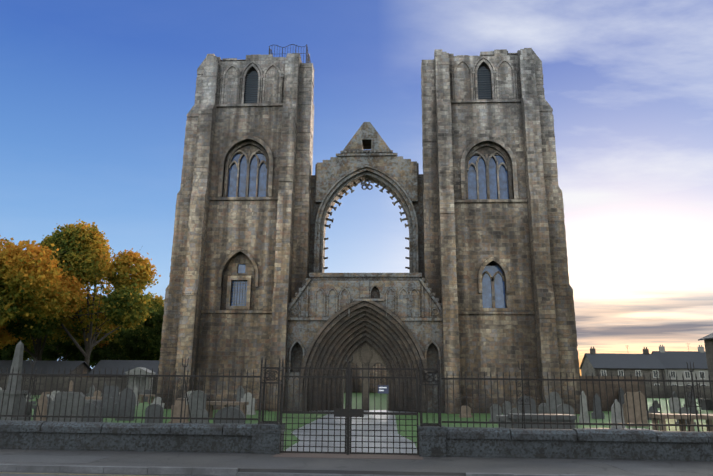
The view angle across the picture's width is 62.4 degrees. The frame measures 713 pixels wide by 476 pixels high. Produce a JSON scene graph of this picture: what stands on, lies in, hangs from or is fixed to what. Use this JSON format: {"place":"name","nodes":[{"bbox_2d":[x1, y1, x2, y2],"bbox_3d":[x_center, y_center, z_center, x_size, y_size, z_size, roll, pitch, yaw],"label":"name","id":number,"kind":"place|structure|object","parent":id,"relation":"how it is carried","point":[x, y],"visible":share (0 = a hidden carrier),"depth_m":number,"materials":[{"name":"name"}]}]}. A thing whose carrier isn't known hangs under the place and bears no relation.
{"place":"outdoors","nodes":[
{"label":"outdoors","id":0,"kind":"place"},
{"bbox_2d":[0,344,29,359],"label":"hedge tree","id":1,"kind":"object","parent":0,"point":[6,355],"depth_m":98.68,"materials":[{"name":"green plant"}]},
{"bbox_2d":[0,235,86,349],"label":"tree","id":2,"kind":"object","parent":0,"point":[38,293],"depth_m":66.20,"materials":[{"name":"orange plant"}]},
{"bbox_2d":[3,219,160,364],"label":"tree","id":3,"kind":"object","parent":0,"point":[85,255],"depth_m":78.38,"materials":[{"name":"plant"}]},
{"bbox_2d":[0,471,225,475],"bbox_3d":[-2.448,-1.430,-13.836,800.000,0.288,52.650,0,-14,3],"label":"road","id":4,"kind":"structure","parent":0,"point":[8,473],"depth_m":11.78,"materials":[{"name":"grey asphalt"}]},
{"bbox_2d":[0,472,152,475],"bbox_3d":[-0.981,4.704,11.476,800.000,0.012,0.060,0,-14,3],"label":"road line","id":5,"kind":"object","parent":4,"relation":"on","point":[84,474],"depth_m":11.72,"materials":[{"name":"paint"}]},
{"bbox_2d":[88,360,159,374],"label":"shed roof","id":6,"kind":"structure","parent":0,"point":[108,365],"depth_m":75.53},
{"bbox_2d":[118,292,164,359],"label":"tree","id":7,"kind":"object","parent":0,"point":[130,350],"depth_m":94.91,"materials":[{"name":"green plant"}]},
{"bbox_2d":[154,53,314,410],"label":"tower","id":8,"kind":"structure","parent":0,"point":[217,229],"depth_m":40.24,"materials":[{"name":"grey stone"}]},
{"bbox_2d":[231,281,246,305],"bbox_3d":[-7.886,3.750,39.712,1.100,1.750,0.030,0,-14,3],"label":"window grille","id":9,"kind":"object","parent":8,"relation":"in","point":[237,286],"visible":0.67,"depth_m":39.75,"materials":[{"name":"grey metal"}]},
{"bbox_2d":[221,145,266,309],"bbox_3d":[-7.736,-1.409,40.927,2.840,12.951,0.500,0,-14,3],"label":"window tracery","id":10,"kind":"object","parent":8,"relation":"in","point":[231,273],"visible":0.85,"depth_m":40.02,"materials":[{"name":"grey stone"}]},
{"bbox_2d":[244,71,257,103],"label":"tower louvres","id":11,"kind":"object","parent":8,"relation":"in","point":[251,90],"visible":0.58,"depth_m":43.18,"materials":[{"name":"grey"}]},
{"bbox_2d":[269,44,310,62],"bbox_3d":[-5.024,-13.293,45.320,2.853,1.588,3.351,0,-14,3],"label":"railing","id":12,"kind":"object","parent":8,"relation":"on","point":[307,57],"visible":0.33,"depth_m":43.83,"materials":[{"name":"black metal"}]},
{"bbox_2d":[284,410,418,452],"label":"church path","id":13,"kind":"structure","parent":0,"point":[353,438],"depth_m":19.36,"materials":[{"name":"grey stone"}]},
{"bbox_2d":[0,449,712,475],"bbox_3d":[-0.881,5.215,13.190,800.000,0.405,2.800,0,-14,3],"label":"pavement","id":14,"kind":"structure","parent":0,"point":[443,466],"depth_m":12.82,"materials":[{"name":"grey concrete"}]},
{"bbox_2d":[0,455,682,475],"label":"pavement patch","id":15,"kind":"object","parent":14,"relation":"on","point":[636,467],"visible":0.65,"depth_m":12.92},
{"bbox_2d":[0,0,712,375],"label":"sky","id":16,"kind":"structure","parent":0,"point":[97,97],"materials":[{"name":"blue"}]},
{"bbox_2d":[29,393,712,449],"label":"lawn","id":17,"kind":"structure","parent":0,"point":[380,401],"depth_m":30.34,"materials":[{"name":"green plant"}]},
{"bbox_2d":[0,341,30,419],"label":"obelisk monument","id":18,"kind":"object","parent":17,"relation":"on","point":[17,362],"visible":0.62,"depth_m":23.70,"materials":[{"name":"grey stone"}]},
{"bbox_2d":[1,363,89,376],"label":"shed walls","id":19,"kind":"structure","parent":17,"relation":"on","point":[79,368],"depth_m":74.62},
{"bbox_2d":[0,360,91,373],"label":"shed roof","id":20,"kind":"structure","parent":19,"relation":"on","point":[67,366],"depth_m":74.28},
{"bbox_2d":[23,334,78,360],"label":"hedge tree","id":21,"kind":"object","parent":17,"relation":"on","point":[49,353],"depth_m":98.98,"materials":[{"name":"green plant"}]},
{"bbox_2d":[90,376,156,377],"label":"shed walls","id":22,"kind":"structure","parent":17,"relation":"on","point":[114,376],"depth_m":73.59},
{"bbox_2d":[118,324,147,359],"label":"tree","id":23,"kind":"object","parent":17,"relation":"on","point":[135,334],"visible":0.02,"depth_m":103.79,"materials":[{"name":"green plant"}]},
{"bbox_2d":[125,367,154,397],"bbox_3d":[-23.672,15.802,64.205,2.800,3.300,1.800,0,-14,3],"label":"columned tomb","id":24,"kind":"object","parent":17,"relation":"on","point":[142,380],"visible":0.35,"depth_m":63.88,"materials":[{"name":"stone"}]},
{"bbox_2d":[134,308,163,359],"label":"tree","id":25,"kind":"object","parent":17,"relation":"on","point":[151,345],"depth_m":89.80,"materials":[{"name":"green plant"}]},
{"bbox_2d":[144,352,159,359],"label":"hedge tree","id":26,"kind":"object","parent":17,"relation":"on","point":[157,355],"depth_m":94.07,"materials":[{"name":"green plant"}]},
{"bbox_2d":[0,386,680,427],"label":"gravestones","id":27,"kind":"object","parent":17,"relation":"on","point":[584,405],"visible":0.42,"depth_m":27.95,"materials":[{"name":"grey stone"}]},
{"bbox_2d":[24,385,703,427],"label":"gravestones","id":28,"kind":"object","parent":17,"relation":"on","point":[205,411],"visible":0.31,"depth_m":24.45,"materials":[{"name":"grey stone"}]},
{"bbox_2d":[344,363,387,392],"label":"wall","id":29,"kind":"structure","parent":17,"relation":"on","point":[381,373],"depth_m":114.54,"materials":[{"name":"stone"}]},
{"bbox_2d":[34,380,712,430],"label":"gravestones","id":30,"kind":"object","parent":17,"relation":"on","point":[177,409],"visible":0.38,"depth_m":25.90,"materials":[{"name":"grey stone"}]},
{"bbox_2d":[47,382,712,430],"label":"gravestones","id":31,"kind":"object","parent":17,"relation":"on","point":[242,415],"visible":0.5,"depth_m":25.27,"materials":[{"name":"grey stone"}]},
{"bbox_2d":[580,376,646,410],"bbox_3d":[18.155,11.550,43.589,4.700,2.500,4.700,0,-14,3],"label":"burial enclosure","id":32,"kind":"object","parent":17,"relation":"on","point":[609,390],"visible":0.29,"depth_m":41.50,"materials":[{"name":"grey stone"}]},
{"bbox_2d":[581,347,665,385],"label":"house walls","id":33,"kind":"structure","parent":17,"relation":"on","point":[587,369],"depth_m":121.90,"materials":[{"name":"stone"}]},
{"bbox_2d":[579,353,665,368],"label":"house roof","id":34,"kind":"structure","parent":33,"relation":"on","point":[614,360],"depth_m":124.22,"materials":[{"name":"grey tile"}]},
{"bbox_2d":[594,345,663,383],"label":"house gutters","id":35,"kind":"object","parent":33,"relation":"attached to","point":[622,368],"visible":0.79,"depth_m":121.64,"materials":[{"name":"black metal"}]},
{"bbox_2d":[601,370,659,384],"bbox_3d":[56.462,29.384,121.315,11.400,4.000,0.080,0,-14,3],"label":"house windows","id":36,"kind":"structure","parent":33,"relation":"in","point":[620,373],"depth_m":121.64,"materials":[{"name":"grey glass"}]},
{"bbox_2d":[653,345,709,385],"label":"house walls","id":37,"kind":"structure","parent":17,"relation":"on","point":[678,372],"depth_m":124.76,"materials":[{"name":"grey stone"}]},
{"bbox_2d":[666,343,689,382],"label":"house gutters","id":38,"kind":"object","parent":37,"relation":"attached to","point":[676,368],"visible":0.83,"depth_m":124.78,"materials":[{"name":"grey metal"}]},
{"bbox_2d":[651,351,707,368],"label":"house roof","id":39,"kind":"structure","parent":37,"relation":"on","point":[673,359],"depth_m":127.70,"materials":[{"name":"grey tile"}]},
{"bbox_2d":[670,371,705,385],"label":"house windows","id":40,"kind":"structure","parent":37,"relation":"in","point":[673,374],"depth_m":124.66,"materials":[{"name":"grey glass"}]},
{"bbox_2d":[670,371,705,385],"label":"window frames","id":41,"kind":"structure","parent":37,"relation":"in","point":[690,377],"depth_m":124.65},
{"bbox_2d":[704,339,712,397],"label":"house walls","id":42,"kind":"structure","parent":17,"relation":"on","point":[708,343],"depth_m":43.92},
{"bbox_2d":[698,333,712,340],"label":"house roof","id":43,"kind":"structure","parent":42,"relation":"on","point":[709,336],"depth_m":44.38,"materials":[{"name":"grey"}]},
{"bbox_2d":[421,48,580,413],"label":"tower","id":44,"kind":"structure","parent":0,"point":[518,237],"depth_m":39.13,"materials":[{"name":"grey stone"}]},
{"bbox_2d":[477,66,491,99],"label":"tower louvres","id":45,"kind":"object","parent":44,"relation":"in","point":[483,82],"visible":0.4,"depth_m":42.23,"materials":[{"name":"grey wood"}]},
{"bbox_2d":[467,147,510,310],"bbox_3d":[9.028,-1.330,39.806,2.840,12.601,0.750,0,-14,3],"label":"window tracery","id":46,"kind":"object","parent":44,"relation":"in","point":[483,153],"visible":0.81,"depth_m":40.74,"materials":[{"name":"grey stone"}]},
{"bbox_3d":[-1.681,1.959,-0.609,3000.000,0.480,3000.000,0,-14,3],"label":"ground","id":47,"kind":"structure","parent":0,"visible":0},
{"bbox_2d":[0,265,113,360],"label":"tree","id":48,"kind":"object","parent":47,"relation":"on","point":[29,342],"depth_m":90.69,"materials":[{"name":"plant"}]},
{"bbox_2d":[49,324,142,367],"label":"tree","id":49,"kind":"object","parent":47,"relation":"on","point":[119,336],"depth_m":101.21,"materials":[{"name":"green plant"}]},
{"bbox_2d":[73,332,143,366],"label":"hedge tree","id":50,"kind":"object","parent":47,"relation":"on","point":[97,355],"depth_m":96.40,"materials":[{"name":"green plant"}]},
{"bbox_2d":[0,464,620,475],"bbox_3d":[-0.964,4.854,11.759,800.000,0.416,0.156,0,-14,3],"label":"kerb","id":51,"kind":"structure","parent":47,"relation":"on","point":[130,469],"depth_m":11.89,"materials":[{"name":"concrete"}]},
{"bbox_2d":[272,453,422,459],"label":"pavement","id":52,"kind":"structure","parent":47,"relation":"on","point":[363,456],"depth_m":14.13,"materials":[{"name":"grey concrete"}]},
{"bbox_2d":[0,376,710,398],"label":"boundary wall","id":53,"kind":"structure","parent":47,"relation":"on","point":[154,385],"depth_m":69.84,"materials":[{"name":"stone"}]},
{"bbox_2d":[0,420,712,461],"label":"street wall","id":54,"kind":"structure","parent":47,"relation":"on","point":[573,443],"depth_m":14.34,"materials":[{"name":"stone"}]},
{"bbox_2d":[258,358,441,426],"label":"gate posts","id":55,"kind":"object","parent":54,"relation":"on","point":[279,382],"visible":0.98,"depth_m":14.88,"materials":[{"name":"black metal"}]},
{"bbox_2d":[280,355,418,454],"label":"iron gate","id":56,"kind":"structure","parent":55,"relation":"attached to","point":[348,412],"depth_m":14.63,"materials":[{"name":"black metal"}]},
{"bbox_2d":[378,385,388,393],"bbox_3d":[0.668,3.786,14.706,0.270,0.200,0.015,0,-14,3],"label":"sign","id":57,"kind":"object","parent":56,"relation":"attached to","point":[386,391],"visible":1,"depth_m":14.70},
{"bbox_2d":[0,357,712,431],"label":"iron railing","id":58,"kind":"object","parent":54,"relation":"on","point":[689,424],"visible":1,"depth_m":14.85,"materials":[{"name":"black metal"}]},
{"bbox_2d":[284,278,444,412],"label":"portal block","id":59,"kind":"structure","parent":47,"relation":"on","point":[414,307],"depth_m":37.77,"materials":[{"name":"grey stone"}]},
{"bbox_2d":[300,297,429,412],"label":"portal arch orders","id":60,"kind":"object","parent":59,"relation":"attached to","point":[389,337],"visible":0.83,"depth_m":37.89,"materials":[{"name":"grey stone"}]},
{"bbox_2d":[339,341,390,410],"bbox_3d":[0.622,9.159,39.265,3.540,4.707,0.760,0,-14,3],"label":"portal tympanum","id":61,"kind":"object","parent":60,"relation":"in","point":[365,353],"visible":0.77,"depth_m":39.15,"materials":[{"name":"stone"}]},
{"bbox_2d":[309,273,421,280],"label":"parapet","id":62,"kind":"object","parent":59,"relation":"on","point":[365,276],"depth_m":38.63,"materials":[{"name":"stone"}]},
{"bbox_2d":[308,122,423,278],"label":"gable wall","id":63,"kind":"structure","parent":47,"relation":"on","point":[354,163],"depth_m":41.72,"materials":[{"name":"stone"}]}
]}

